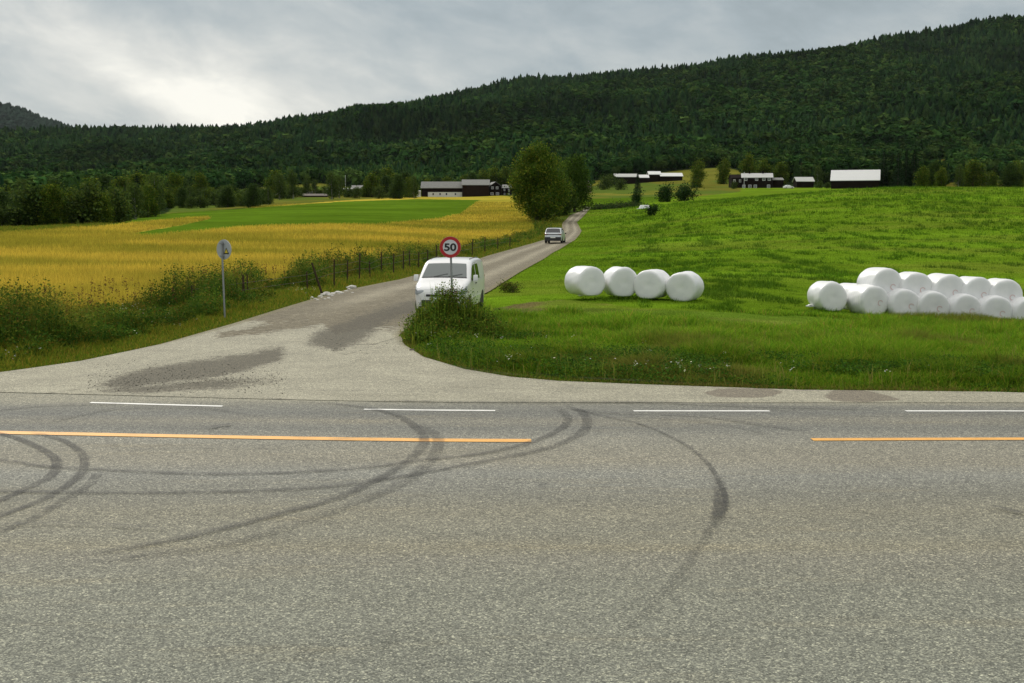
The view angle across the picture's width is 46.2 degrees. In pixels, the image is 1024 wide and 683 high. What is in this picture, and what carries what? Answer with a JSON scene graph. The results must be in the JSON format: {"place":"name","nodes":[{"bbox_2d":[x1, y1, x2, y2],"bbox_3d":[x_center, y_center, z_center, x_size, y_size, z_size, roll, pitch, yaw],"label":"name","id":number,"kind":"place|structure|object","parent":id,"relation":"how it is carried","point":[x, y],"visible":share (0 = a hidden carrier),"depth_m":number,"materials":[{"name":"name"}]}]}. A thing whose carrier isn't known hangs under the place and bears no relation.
{"place":"outdoors","nodes":[
{"label":"outdoors","id":0,"kind":"place"},
{"bbox_2d":[0,392,1023,682],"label":"road","id":1,"kind":"structure","parent":0,"point":[186,540],"depth_m":13.19,"materials":[{"name":"grey asphalt"}]},
{"bbox_2d":[0,207,1023,402],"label":"gravel road","id":2,"kind":"structure","parent":0,"point":[395,368],"depth_m":27.70,"materials":[{"name":"grey gravel"}]},
{"bbox_2d":[88,329,386,396],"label":"loose gravel","id":3,"kind":"structure","parent":2,"relation":"on","point":[203,375],"depth_m":26.64,"materials":[{"name":"grey gravel"}]},
{"bbox_2d":[414,256,484,312],"bbox_3d":[-2.126,-1.969,41.480,2.207,1.825,4.421,1,6,7],"label":"delivery van","id":4,"kind":"object","parent":2,"relation":"on","point":[469,271],"visible":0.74,"depth_m":40.51,"materials":[{"name":"white paint"}]},
{"bbox_2d":[545,228,565,242],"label":"suv","id":5,"kind":"object","parent":2,"relation":"on","point":[554,234],"visible":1,"depth_m":125.39,"materials":[{"name":"silver metal"}]},
{"bbox_2d":[0,24,1023,402],"bbox_3d":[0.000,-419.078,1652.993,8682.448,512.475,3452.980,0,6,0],"label":"ground","id":6,"kind":"structure","parent":0,"point":[346,210],"depth_m":145.80,"materials":[{"name":"green plant"}]},
{"bbox_2d":[0,185,10,208],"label":"broadleaf tree","id":7,"kind":"object","parent":6,"relation":"on","point":[3,201],"visible":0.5,"depth_m":302.23,"materials":[{"name":"green plant"}]},
{"bbox_2d":[3,179,53,225],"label":"broadleaf tree","id":8,"kind":"object","parent":6,"relation":"on","point":[22,194],"visible":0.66,"depth_m":189.03,"materials":[{"name":"green plant"}]},
{"bbox_2d":[17,181,51,225],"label":"broadleaf tree","id":9,"kind":"object","parent":6,"relation":"on","point":[31,215],"visible":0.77,"depth_m":189.49,"materials":[{"name":"green plant"}]},
{"bbox_2d":[33,181,62,224],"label":"broadleaf tree","id":10,"kind":"object","parent":6,"relation":"on","point":[52,215],"visible":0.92,"depth_m":189.78,"materials":[{"name":"green plant"}]},
{"bbox_2d":[36,181,67,223],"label":"broadleaf tree","id":11,"kind":"object","parent":6,"relation":"on","point":[51,187],"visible":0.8,"depth_m":189.95,"materials":[{"name":"green plant"}]},
{"bbox_2d":[56,190,81,223],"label":"broadleaf tree","id":12,"kind":"object","parent":6,"relation":"on","point":[66,207],"visible":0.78,"depth_m":190.13,"materials":[{"name":"green plant"}]},
{"bbox_2d":[60,175,108,223],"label":"broadleaf tree","id":13,"kind":"object","parent":6,"relation":"on","point":[85,194],"visible":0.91,"depth_m":189.52,"materials":[{"name":"green plant"}]},
{"bbox_2d":[87,190,111,223],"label":"broadleaf tree","id":14,"kind":"object","parent":6,"relation":"on","point":[98,205],"visible":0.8,"depth_m":189.86,"materials":[{"name":"green plant"}]},
{"bbox_2d":[95,169,112,191],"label":"broadleaf tree","id":15,"kind":"object","parent":6,"relation":"on","point":[107,179],"visible":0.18,"depth_m":404.69,"materials":[{"name":"green plant"}]},
{"bbox_2d":[95,191,114,222],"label":"broadleaf tree","id":16,"kind":"object","parent":6,"relation":"on","point":[106,209],"visible":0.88,"depth_m":190.27,"materials":[{"name":"green plant"}]},
{"bbox_2d":[109,174,129,193],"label":"broadleaf tree","id":17,"kind":"object","parent":6,"relation":"on","point":[121,182],"visible":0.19,"depth_m":397.08,"materials":[{"name":"green plant"}]},
{"bbox_2d":[104,182,142,221],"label":"broadleaf tree","id":18,"kind":"object","parent":6,"relation":"on","point":[123,215],"visible":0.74,"depth_m":195.20,"materials":[{"name":"green plant"}]},
{"bbox_2d":[122,167,147,194],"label":"broadleaf tree","id":19,"kind":"object","parent":6,"relation":"on","point":[131,177],"visible":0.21,"depth_m":390.39,"materials":[{"name":"green plant"}]},
{"bbox_2d":[125,181,151,218],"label":"birch tree","id":20,"kind":"object","parent":6,"relation":"on","point":[135,195],"visible":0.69,"depth_m":222.61,"materials":[{"name":"green plant"}]},
{"bbox_2d":[136,182,160,217],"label":"broadleaf tree","id":21,"kind":"object","parent":6,"relation":"on","point":[150,204],"visible":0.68,"depth_m":245.63,"materials":[{"name":"green plant"}]},
{"bbox_2d":[146,174,167,215],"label":"birch tree","id":22,"kind":"object","parent":6,"relation":"on","point":[159,191],"visible":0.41,"depth_m":251.63,"materials":[{"name":"green plant"}]},
{"bbox_2d":[164,170,186,193],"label":"broadleaf tree","id":23,"kind":"object","parent":6,"relation":"on","point":[176,180],"visible":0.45,"depth_m":413.26,"materials":[{"name":"green plant"}]},
{"bbox_2d":[175,184,189,207],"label":"broadleaf tree","id":24,"kind":"object","parent":6,"relation":"on","point":[182,197],"visible":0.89,"depth_m":347.23,"materials":[{"name":"green plant"}]},
{"bbox_2d":[190,193,209,207],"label":"bush","id":25,"kind":"object","parent":6,"relation":"on","point":[201,202],"visible":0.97,"depth_m":337.84,"materials":[{"name":"green plant"}]},
{"bbox_2d":[191,171,209,192],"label":"broadleaf tree","id":26,"kind":"object","parent":6,"relation":"on","point":[203,182],"visible":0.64,"depth_m":514.47,"materials":[{"name":"green plant"}]},
{"bbox_2d":[0,243,426,328],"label":"seed heads","id":27,"kind":"object","parent":6,"relation":"on","point":[173,282],"visible":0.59,"depth_m":42.00,"materials":[{"name":"green plant"}]},
{"bbox_2d":[217,240,230,317],"bbox_3d":[-9.610,-1.871,40.023,0.660,3.050,0.115,4,7,32],"label":"round sign","id":28,"kind":"object","parent":6,"relation":"on","point":[223,249],"visible":0.98,"depth_m":39.93,"materials":[{"name":"metal"}]},
{"bbox_2d":[216,183,239,207],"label":"broadleaf tree","id":29,"kind":"object","parent":6,"relation":"on","point":[227,199],"visible":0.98,"depth_m":328.07,"materials":[{"name":"green plant"}]},
{"bbox_2d":[241,183,264,207],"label":"broadleaf tree","id":30,"kind":"object","parent":6,"relation":"on","point":[251,200],"visible":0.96,"depth_m":313.77,"materials":[{"name":"green plant"}]},
{"bbox_2d":[0,201,533,308],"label":"standing wheat","id":31,"kind":"object","parent":6,"relation":"on","point":[85,255],"visible":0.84,"depth_m":105.97,"materials":[{"name":"yellow plant"}]},
{"bbox_2d":[261,169,289,198],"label":"broadleaf tree","id":32,"kind":"object","parent":6,"relation":"on","point":[268,182],"visible":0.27,"depth_m":473.32,"materials":[{"name":"green plant"}]},
{"bbox_2d":[0,218,551,358],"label":"tall weeds","id":33,"kind":"object","parent":6,"relation":"on","point":[78,324],"visible":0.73,"depth_m":41.56,"materials":[{"name":"green plant"}]},
{"bbox_2d":[270,172,287,199],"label":"birch tree","id":34,"kind":"object","parent":6,"relation":"on","point":[279,186],"visible":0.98,"depth_m":436.62,"materials":[{"name":"green plant"}]},
{"bbox_2d":[0,217,566,371],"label":"rough grass","id":35,"kind":"structure","parent":6,"relation":"on","point":[86,351],"depth_m":40.09,"materials":[{"name":"green plant"}]},
{"bbox_2d":[285,167,300,198],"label":"birch tree","id":36,"kind":"object","parent":6,"relation":"on","point":[293,182],"visible":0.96,"depth_m":456.62,"materials":[{"name":"green plant"}]},
{"bbox_2d":[321,170,341,198],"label":"birch tree","id":37,"kind":"object","parent":6,"relation":"on","point":[331,190],"visible":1,"depth_m":421.97,"materials":[{"name":"green plant"}]},
{"bbox_2d":[191,237,510,297],"bbox_3d":[-5.202,-5.539,79.625,1.576,2.210,74.675,1,6,8],"label":"wire fence","id":38,"kind":"object","parent":6,"relation":"on","point":[307,280],"visible":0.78,"depth_m":59.66,"materials":[{"name":"brown wood"}]},
{"bbox_2d":[358,171,384,197],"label":"broadleaf tree","id":39,"kind":"object","parent":6,"relation":"on","point":[368,183],"visible":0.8,"depth_m":514.03,"materials":[{"name":"green plant"}]},
{"bbox_2d":[367,186,387,198],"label":"bush","id":40,"kind":"object","parent":6,"relation":"on","point":[378,195],"visible":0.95,"depth_m":428.17,"materials":[{"name":"green plant"}]},
{"bbox_2d":[380,172,392,196],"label":"broadleaf tree","id":41,"kind":"object","parent":6,"relation":"on","point":[385,181],"visible":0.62,"depth_m":523.00,"materials":[{"name":"green plant"}]},
{"bbox_2d":[388,174,407,198],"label":"broadleaf tree","id":42,"kind":"object","parent":6,"relation":"on","point":[399,187],"visible":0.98,"depth_m":416.52,"materials":[{"name":"green plant"}]},
{"bbox_2d":[408,176,420,197],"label":"birch tree","id":43,"kind":"object","parent":6,"relation":"on","point":[414,187],"visible":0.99,"depth_m":470.45,"materials":[{"name":"green plant"}]},
{"bbox_2d":[421,182,461,196],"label":"barn","id":44,"kind":"structure","parent":6,"relation":"on","point":[441,189],"depth_m":595.56,"materials":[{"name":"grey stone"}]},
{"bbox_2d":[440,236,460,290],"bbox_3d":[-1.792,-1.442,35.025,0.620,3.239,0.112,0,6,0],"label":"speed sign","id":45,"kind":"object","parent":6,"relation":"on","point":[450,247],"visible":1,"depth_m":34.85,"materials":[{"name":"metal"}]},
{"bbox_2d":[398,279,515,344],"bbox_3d":[-1.470,-0.785,33.206,3.442,2.030,3.196,0,6,0],"label":"roadside bush","id":46,"kind":"object","parent":6,"relation":"on","point":[450,314],"visible":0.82,"depth_m":33.31,"materials":[{"name":"green plant"}]},
{"bbox_2d":[461,179,489,196],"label":"barn","id":47,"kind":"structure","parent":6,"relation":"on","point":[475,187],"depth_m":593.61,"materials":[{"name":"brown wood"}]},
{"bbox_2d":[485,163,505,185],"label":"broadleaf tree","id":48,"kind":"object","parent":6,"relation":"on","point":[494,175],"visible":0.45,"depth_m":642.81,"materials":[{"name":"green plant"}]},
{"bbox_2d":[489,182,501,195],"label":"farmhouse","id":49,"kind":"object","parent":6,"relation":"on","point":[495,188],"visible":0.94,"depth_m":601.37,"materials":[{"name":"black wood"}]},
{"bbox_2d":[497,278,525,292],"bbox_3d":[-0.060,-2.222,50.135,1.235,0.868,0.932,4,7,35],"label":"weed clump","id":50,"kind":"object","parent":6,"relation":"on","point":[505,286],"visible":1,"depth_m":50.04,"materials":[{"name":"green plant"}]},
{"bbox_2d":[0,13,1023,171],"bbox_3d":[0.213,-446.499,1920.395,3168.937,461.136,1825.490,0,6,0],"label":"spruce forest","id":51,"kind":"object","parent":6,"relation":"on","point":[938,112],"visible":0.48,"depth_m":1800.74,"materials":[{"name":"green plant"}]},
{"bbox_2d":[0,136,1023,194],"bbox_3d":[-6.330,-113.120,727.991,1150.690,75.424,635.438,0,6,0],"label":"spruce forest","id":52,"kind":"object","parent":6,"relation":"on","point":[432,162],"visible":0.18,"depth_m":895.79,"materials":[{"name":"green plant"}]},
{"bbox_2d":[504,140,575,220],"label":"broadleaf tree","id":53,"kind":"object","parent":6,"relation":"on","point":[533,177],"visible":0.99,"depth_m":192.82,"materials":[{"name":"green plant"}]},
{"bbox_2d":[544,167,579,215],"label":"broadleaf tree","id":54,"kind":"object","parent":6,"relation":"on","point":[571,202],"visible":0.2,"depth_m":213.84,"materials":[{"name":"green plant"}]},
{"bbox_2d":[560,152,596,211],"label":"broadleaf tree","id":55,"kind":"object","parent":6,"relation":"on","point":[578,176],"visible":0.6,"depth_m":229.11,"materials":[{"name":"green plant"}]},
{"bbox_2d":[565,266,604,295],"bbox_3d":[2.728,-2.284,44.995,1.224,1.103,1.208,-3,6,-26],"label":"wrapped bale","id":56,"kind":"object","parent":6,"relation":"on","point":[585,280],"visible":1,"depth_m":44.52},
{"bbox_2d":[595,173,611,189],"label":"bush","id":57,"kind":"object","parent":6,"relation":"on","point":[606,181],"visible":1,"depth_m":554.51,"materials":[{"name":"green plant"}]},
{"bbox_2d":[582,199,646,209],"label":"hedge","id":58,"kind":"object","parent":6,"relation":"on","point":[616,205],"visible":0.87,"depth_m":244.92,"materials":[{"name":"green plant"}]},
{"bbox_2d":[603,266,636,296],"bbox_3d":[4.081,-2.271,45.300,1.188,1.113,1.208,-1,6,-12],"label":"wrapped bale","id":59,"kind":"object","parent":6,"relation":"on","point":[619,281],"visible":0.95,"depth_m":44.74},
{"bbox_2d":[613,174,637,183],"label":"farmhouse","id":60,"kind":"object","parent":6,"relation":"on","point":[630,178],"visible":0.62,"depth_m":626.86,"materials":[{"name":"metal"}]},
{"bbox_2d":[641,204,661,215],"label":"bush","id":61,"kind":"object","parent":6,"relation":"on","point":[651,210],"visible":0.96,"depth_m":188.58,"materials":[{"name":"green plant"}]},
{"bbox_2d":[634,269,669,298],"bbox_3d":[5.279,-2.168,45.009,1.212,1.078,1.183,3,6,26],"label":"wrapped bale","id":62,"kind":"object","parent":6,"relation":"on","point":[650,284],"visible":0.91,"depth_m":44.51},
{"bbox_2d":[647,171,661,181],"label":"barn","id":63,"kind":"structure","parent":6,"relation":"on","point":[654,176],"depth_m":636.61,"materials":[{"name":"metal"}]},
{"bbox_2d":[654,180,677,201],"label":"bush","id":64,"kind":"object","parent":6,"relation":"on","point":[666,193],"visible":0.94,"depth_m":297.13,"materials":[{"name":"green plant"}]},
{"bbox_2d":[660,173,682,181],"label":"barn","id":65,"kind":"structure","parent":6,"relation":"on","point":[671,176],"depth_m":634.68,"materials":[{"name":"metal"}]},
{"bbox_2d":[666,271,703,300],"bbox_3d":[6.456,-2.068,44.816,1.246,1.102,1.208,3,6,24],"label":"wrapped bale","id":66,"kind":"object","parent":6,"relation":"on","point":[686,286],"visible":0.98,"depth_m":44.31},
{"bbox_2d":[671,180,701,200],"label":"bush","id":67,"kind":"object","parent":6,"relation":"on","point":[682,193],"visible":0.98,"depth_m":296.71,"materials":[{"name":"green plant"}]},
{"bbox_2d":[688,157,706,187],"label":"broadleaf tree","id":68,"kind":"object","parent":6,"relation":"on","point":[696,179],"visible":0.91,"depth_m":514.29,"materials":[{"name":"green plant"}]},
{"bbox_2d":[406,329,1023,392],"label":"verge weeds","id":69,"kind":"object","parent":6,"relation":"on","point":[846,367],"visible":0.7,"depth_m":27.46,"materials":[{"name":"green plant"}]},
{"bbox_2d":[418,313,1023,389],"bbox_3d":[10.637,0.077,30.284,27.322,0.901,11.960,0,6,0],"label":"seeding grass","id":70,"kind":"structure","parent":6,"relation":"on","point":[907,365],"depth_m":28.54,"materials":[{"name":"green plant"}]},
{"bbox_2d":[714,157,730,183],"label":"broadleaf tree","id":71,"kind":"object","parent":6,"relation":"on","point":[722,176],"visible":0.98,"depth_m":554.11,"materials":[{"name":"green plant"}]},
{"bbox_2d":[728,175,741,187],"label":"farmhouse","id":72,"kind":"object","parent":6,"relation":"on","point":[732,178],"visible":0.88,"depth_m":499.00,"materials":[{"name":"brown wood"}]},
{"bbox_2d":[737,151,758,174],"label":"broadleaf tree","id":73,"kind":"object","parent":6,"relation":"on","point":[749,164],"visible":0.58,"depth_m":553.42,"materials":[{"name":"green plant"}]},
{"bbox_2d":[484,185,1023,323],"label":"mown grass","id":74,"kind":"structure","parent":6,"relation":"on","point":[709,290],"depth_m":107.10,"materials":[{"name":"green plant"}]},
{"bbox_2d":[741,171,772,187],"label":"farmhouse","id":75,"kind":"object","parent":6,"relation":"on","point":[757,180],"visible":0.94,"depth_m":496.17,"materials":[{"name":"metal"}]},
{"bbox_2d":[756,157,776,177],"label":"broadleaf tree","id":76,"kind":"object","parent":6,"relation":"on","point":[765,167],"visible":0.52,"depth_m":558.35,"materials":[{"name":"green plant"}]},
{"bbox_2d":[773,160,792,183],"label":"broadleaf tree","id":77,"kind":"object","parent":6,"relation":"on","point":[779,172],"visible":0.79,"depth_m":563.86,"materials":[{"name":"green plant"}]},
{"bbox_2d":[792,177,814,187],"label":"shed","id":78,"kind":"structure","parent":6,"relation":"on","point":[803,182],"depth_m":501.05,"materials":[{"name":"metal"}]},
{"bbox_2d":[807,281,846,310],"bbox_3d":[11.458,-1.669,43.649,1.143,1.083,1.158,-1,6,-10],"label":"wrapped bale","id":79,"kind":"object","parent":6,"relation":"on","point":[830,295],"visible":0.92,"depth_m":43.13},
{"bbox_2d":[830,170,880,188],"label":"barn","id":80,"kind":"structure","parent":6,"relation":"on","point":[848,179],"depth_m":467.52,"materials":[{"name":"metal"}]},
{"bbox_2d":[846,284,888,313],"bbox_3d":[12.810,-1.513,43.262,1.193,1.104,1.202,-2,6,-15],"label":"wrapped bale","id":81,"kind":"object","parent":6,"relation":"on","point":[863,298],"visible":0.9,"depth_m":42.76},
{"bbox_2d":[857,267,900,293],"bbox_3d":[13.366,-2.108,43.701,1.246,1.184,1.277,-1,6,-14],"label":"wrapped bale","id":82,"kind":"object","parent":81,"relation":"on","point":[887,280],"visible":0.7,"depth_m":43.13},
{"bbox_2d":[877,151,892,186],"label":"spruce tree","id":83,"kind":"object","parent":6,"relation":"on","point":[882,175],"visible":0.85,"depth_m":471.71,"materials":[{"name":"green plant"}]},
{"bbox_2d":[889,153,906,186],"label":"spruce tree","id":84,"kind":"object","parent":6,"relation":"on","point":[898,173],"visible":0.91,"depth_m":445.27,"materials":[{"name":"green plant"}]},
{"bbox_2d":[885,288,919,313],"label":"wrapped bale","id":85,"kind":"object","parent":6,"relation":"on","point":[902,299],"visible":0.58,"depth_m":42.59},
{"bbox_2d":[899,272,932,294],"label":"wrapped bale","id":86,"kind":"object","parent":85,"relation":"on","point":[917,283],"visible":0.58,"depth_m":43.00},
{"bbox_2d":[899,150,912,186],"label":"spruce tree","id":87,"kind":"object","parent":6,"relation":"on","point":[905,174],"visible":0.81,"depth_m":456.25,"materials":[{"name":"green plant"}]},
{"bbox_2d":[906,149,919,186],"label":"spruce tree","id":88,"kind":"object","parent":6,"relation":"on","point":[914,166],"visible":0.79,"depth_m":455.90,"materials":[{"name":"green plant"}]},
{"bbox_2d":[913,163,930,186],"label":"broadleaf tree","id":89,"kind":"object","parent":6,"relation":"on","point":[923,176],"visible":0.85,"depth_m":410.41,"materials":[{"name":"green plant"}]},
{"bbox_2d":[917,290,949,315],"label":"wrapped bale","id":90,"kind":"object","parent":6,"relation":"on","point":[932,301],"visible":0.62,"depth_m":42.46},
{"bbox_2d":[926,159,949,186],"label":"broadleaf tree","id":91,"kind":"object","parent":6,"relation":"on","point":[934,167],"visible":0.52,"depth_m":413.55,"materials":[{"name":"green plant"}]},
{"bbox_2d":[933,165,948,186],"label":"broadleaf tree","id":92,"kind":"object","parent":6,"relation":"on","point":[941,177],"visible":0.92,"depth_m":400.18,"materials":[{"name":"green plant"}]},
{"bbox_2d":[952,163,965,186],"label":"birch tree","id":93,"kind":"object","parent":6,"relation":"on","point":[960,181],"visible":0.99,"depth_m":399.21,"materials":[{"name":"green plant"}]},
{"bbox_2d":[948,293,980,314],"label":"wrapped bale","id":94,"kind":"object","parent":6,"relation":"on","point":[962,302],"visible":0.64,"depth_m":42.37},
{"bbox_2d":[927,273,963,298],"bbox_3d":[15.574,-1.893,43.485,1.222,1.151,1.252,-1,6,-11],"label":"wrapped bale","id":95,"kind":"object","parent":94,"relation":"on","point":[947,285],"visible":0.55,"depth_m":42.89},
{"bbox_2d":[957,158,993,186],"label":"broadleaf tree","id":96,"kind":"object","parent":6,"relation":"on","point":[974,177],"visible":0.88,"depth_m":436.94,"materials":[{"name":"green plant"}]},
{"bbox_2d":[978,295,1012,318],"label":"wrapped bale","id":97,"kind":"object","parent":6,"relation":"on","point":[996,305],"visible":0.51,"depth_m":42.24},
{"bbox_2d":[959,276,991,299],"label":"wrapped bale","id":98,"kind":"object","parent":97,"relation":"on","point":[978,288],"visible":0.59,"depth_m":42.79},
{"bbox_2d":[987,278,1022,301],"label":"wrapped bale","id":99,"kind":"object","parent":97,"relation":"on","point":[1009,289],"visible":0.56,"depth_m":42.66},
{"bbox_2d":[995,163,1023,186],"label":"broadleaf tree","id":100,"kind":"object","parent":6,"relation":"on","point":[1006,180],"visible":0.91,"depth_m":421.16,"materials":[{"name":"green plant"}]},
{"bbox_2d":[1010,297,1023,319],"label":"wrapped bale","id":101,"kind":"object","parent":6,"relation":"on","point":[1017,304],"visible":0.38,"depth_m":42.13},
{"bbox_2d":[1011,160,1023,186],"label":"broadleaf tree","id":102,"kind":"object","parent":6,"relation":"on","point":[1019,165],"visible":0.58,"depth_m":424.39,"materials":[{"name":"green plant"}]},
{"bbox_2d":[0,0,1023,127],"label":"sky","id":103,"kind":"structure","parent":0,"point":[71,62],"materials":[{"name":"grey"}]},
{"bbox_2d":[400,304,1023,392],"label":"verge grass","id":104,"kind":"structure","parent":0,"point":[913,325],"depth_m":30.48,"materials":[{"name":"green plant"}]},
{"bbox_3d":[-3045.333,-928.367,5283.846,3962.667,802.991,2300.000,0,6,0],"label":"distant hill","id":105,"kind":"structure","parent":0,"visible":0},
{"bbox_2d":[0,101,81,130],"bbox_3d":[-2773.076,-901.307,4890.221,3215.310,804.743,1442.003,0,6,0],"label":"distant forest","id":106,"kind":"object","parent":105,"relation":"on","point":[15,116],"visible":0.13,"depth_m":5171.18,"materials":[{"name":"green plant"}]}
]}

